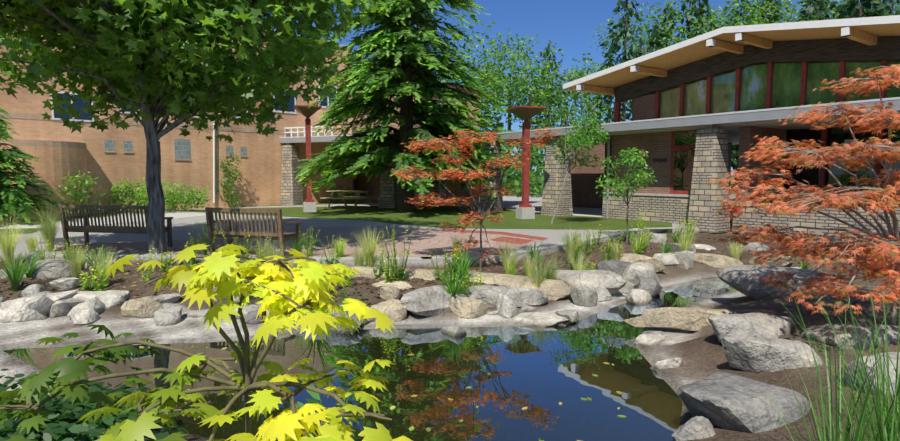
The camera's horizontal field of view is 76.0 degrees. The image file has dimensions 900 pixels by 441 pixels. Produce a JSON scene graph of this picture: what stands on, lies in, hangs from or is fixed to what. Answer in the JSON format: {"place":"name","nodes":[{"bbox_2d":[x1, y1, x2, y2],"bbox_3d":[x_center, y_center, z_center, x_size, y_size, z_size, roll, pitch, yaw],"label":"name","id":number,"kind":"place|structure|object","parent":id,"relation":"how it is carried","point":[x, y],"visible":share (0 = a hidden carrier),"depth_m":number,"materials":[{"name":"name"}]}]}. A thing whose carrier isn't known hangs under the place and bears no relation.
{"place":"outdoors","nodes":[
{"label":"outdoors","id":0,"kind":"place"},
{"bbox_2d":[0,212,121,233],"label":"lawn","id":1,"kind":"structure","parent":0,"point":[27,230],"depth_m":18.55,"materials":[{"name":"green plant"}]},
{"bbox_2d":[0,213,221,228],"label":"path","id":2,"kind":"structure","parent":0,"point":[173,215],"depth_m":19.31,"materials":[{"name":"grey concrete"}]},
{"bbox_2d":[249,202,354,206],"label":"pavement","id":3,"kind":"structure","parent":0,"point":[316,204],"depth_m":30.66,"materials":[{"name":"grey concrete"}]},
{"bbox_2d":[2,280,735,440],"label":"pond water","id":4,"kind":"structure","parent":0,"point":[540,375],"depth_m":5.69,"materials":[{"name":"blue liquid"}]},
{"bbox_2d":[0,267,899,440],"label":"aquatic plants","id":5,"kind":"object","parent":4,"relation":"in","point":[62,425],"visible":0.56,"depth_m":3.13,"materials":[{"name":"green plant"}]},
{"bbox_2d":[183,206,671,229],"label":"lawn","id":6,"kind":"structure","parent":0,"point":[431,216],"depth_m":20.24,"materials":[{"name":"green plant"}]},
{"bbox_2d":[294,105,321,211],"bbox_3d":[-5.820,-2.477,23.721,1.040,4.350,1.040,-2,5,-18],"label":"lamp post","id":7,"kind":"object","parent":6,"relation":"on","point":[309,203],"visible":0.88,"depth_m":23.57,"materials":[{"name":"metal"}]},
{"bbox_2d":[320,190,378,207],"bbox_3d":[-4.741,-1.006,27.325,2.200,0.798,1.680,2,5,26],"label":"picnic table","id":8,"kind":"object","parent":6,"relation":"on","point":[356,199],"visible":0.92,"depth_m":27.16,"materials":[{"name":"brown wood"}]},
{"bbox_2d":[506,106,546,218],"bbox_3d":[2.647,-1.963,20.123,1.040,3.900,1.040,-2,5,-18],"label":"lamp post","id":9,"kind":"object","parent":6,"relation":"on","point":[525,209],"visible":0.96,"depth_m":20.01,"materials":[{"name":"metal"}]},
{"bbox_2d":[551,103,609,223],"bbox_3d":[4.051,-1.664,17.799,1.905,3.889,2.014,0,5,-1],"label":"young tree","id":10,"kind":"object","parent":6,"relation":"on","point":[586,123],"visible":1,"depth_m":17.76,"materials":[{"name":"green plant"}]},
{"bbox_2d":[0,175,899,440],"bbox_3d":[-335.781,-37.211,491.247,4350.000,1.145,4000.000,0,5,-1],"label":"ground","id":11,"kind":"structure","parent":0,"point":[700,352],"depth_m":7.73,"materials":[{"name":"grey stone"}]},
{"bbox_2d":[0,108,74,222],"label":"conifer","id":12,"kind":"object","parent":11,"relation":"on","point":[12,202],"visible":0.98,"depth_m":17.93,"materials":[{"name":"green plant"}]},
{"bbox_2d":[1,153,364,216],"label":"shrubs","id":13,"kind":"object","parent":11,"relation":"on","point":[177,198],"visible":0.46,"depth_m":23.70,"materials":[{"name":"green plant"}]},
{"bbox_2d":[0,0,380,253],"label":"maple","id":14,"kind":"object","parent":11,"relation":"on","point":[135,55],"visible":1,"depth_m":10.71,"materials":[{"name":"green plant"}]},
{"bbox_2d":[0,243,412,440],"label":"yellow maple","id":15,"kind":"object","parent":11,"relation":"on","point":[306,286],"visible":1,"depth_m":1.80,"materials":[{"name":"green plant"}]},
{"bbox_2d":[0,2,480,219],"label":"brick building","id":16,"kind":"structure","parent":11,"relation":"on","point":[107,157],"depth_m":24.65,"materials":[{"name":"brick"}]},
{"bbox_2d":[55,226,545,256],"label":"pavers","id":17,"kind":"object","parent":11,"relation":"on","point":[425,242],"visible":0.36,"depth_m":12.92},
{"bbox_2d":[59,204,172,246],"bbox_3d":[-7.079,0.112,12.249,2.192,0.926,0.710,1,5,12],"label":"bench","id":18,"kind":"object","parent":17,"relation":"on","point":[86,227],"visible":0.81,"depth_m":11.99,"materials":[{"name":"brown wood"}]},
{"bbox_2d":[205,207,301,257],"bbox_3d":[-3.766,0.205,11.084,1.684,0.926,0.710,2,5,19],"label":"bench","id":19,"kind":"object","parent":17,"relation":"on","point":[230,233],"visible":0.96,"depth_m":10.81,"materials":[{"name":"brown wood"}]},
{"bbox_2d":[442,229,501,233],"bbox_3d":[0.544,0.296,15.618,1.959,0.001,0.624,2,5,26],"label":"red inlay","id":20,"kind":"object","parent":17,"relation":"on","point":[470,231],"visible":0.8,"depth_m":15.59,"materials":[{"name":"red brick"}]},
{"bbox_2d":[491,236,533,243],"bbox_3d":[1.443,0.462,13.539,0.809,0.001,1.477,-3,6,-37],"label":"red inlay","id":21,"kind":"object","parent":17,"relation":"on","point":[509,239],"visible":0.8,"depth_m":13.47,"materials":[{"name":"red brick"}]},
{"bbox_2d":[501,232,546,239],"bbox_3d":[1.798,0.383,14.520,0.442,0.001,2.130,-3,5,-32],"label":"red inlay","id":22,"kind":"object","parent":17,"relation":"on","point":[524,236],"visible":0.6,"depth_m":14.34,"materials":[{"name":"red brick"}]},
{"bbox_2d":[367,4,436,106],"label":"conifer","id":23,"kind":"object","parent":11,"relation":"on","point":[416,87],"depth_m":40.87,"materials":[{"name":"green plant"}]},
{"bbox_2d":[293,0,512,211],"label":"conifer","id":24,"kind":"object","parent":11,"relation":"on","point":[375,82],"visible":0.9,"depth_m":22.46,"materials":[{"name":"green plant"}]},
{"bbox_2d":[0,201,815,303],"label":"bed planting","id":25,"kind":"object","parent":11,"relation":"on","point":[459,265],"visible":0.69,"depth_m":9.95,"materials":[{"name":"green plant"}]},
{"bbox_2d":[0,232,837,304],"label":"bed mulch","id":26,"kind":"object","parent":11,"relation":"on","point":[359,282],"visible":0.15,"depth_m":9.34,"materials":[{"name":"brown soil"}]},
{"bbox_2d":[0,233,899,440],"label":"boulders","id":27,"kind":"object","parent":11,"relation":"on","point":[752,342],"visible":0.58,"depth_m":7.78,"materials":[{"name":"grey stone"}]},
{"bbox_2d":[391,127,559,267],"bbox_3d":[0.526,-0.385,10.468,3.127,2.658,1.534,0,5,-1],"label":"red maple","id":28,"kind":"object","parent":11,"relation":"on","point":[457,174],"visible":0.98,"depth_m":10.32,"materials":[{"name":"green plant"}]},
{"bbox_2d":[301,227,698,265],"bbox_3d":[5.953,0.472,14.941,19.562,0.252,3.507,-2,5,-24],"label":"kerb slab edge","id":29,"kind":"object","parent":11,"relation":"on","point":[559,245],"visible":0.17,"depth_m":10.95,"materials":[{"name":"concrete"}]},
{"bbox_2d":[537,212,601,216],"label":"sidewalk pavement","id":30,"kind":"structure","parent":11,"relation":"on","point":[587,214],"depth_m":22.20,"materials":[{"name":"grey concrete"}]},
{"bbox_2d":[279,15,899,239],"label":"building","id":31,"kind":"structure","parent":11,"relation":"on","point":[702,104],"depth_m":17.25,"materials":[{"name":"beige brick"}]},
{"bbox_2d":[595,147,656,242],"bbox_3d":[4.345,-0.608,14.111,1.533,2.361,1.437,0,5,-1],"label":"young tree","id":32,"kind":"object","parent":11,"relation":"on","point":[632,179],"visible":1,"depth_m":13.94,"materials":[{"name":"green plant"}]},
{"bbox_2d":[429,0,899,196],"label":"trees","id":33,"kind":"object","parent":11,"relation":"on","point":[818,8],"visible":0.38,"depth_m":61.90,"materials":[{"name":"green plant"}]},
{"bbox_2d":[706,64,899,325],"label":"red maple","id":34,"kind":"object","parent":11,"relation":"on","point":[883,247],"visible":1,"depth_m":6.09,"materials":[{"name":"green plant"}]},
{"bbox_2d":[232,0,899,174],"label":"sky","id":35,"kind":"structure","parent":0,"point":[569,24],"materials":[{"name":"blue"}]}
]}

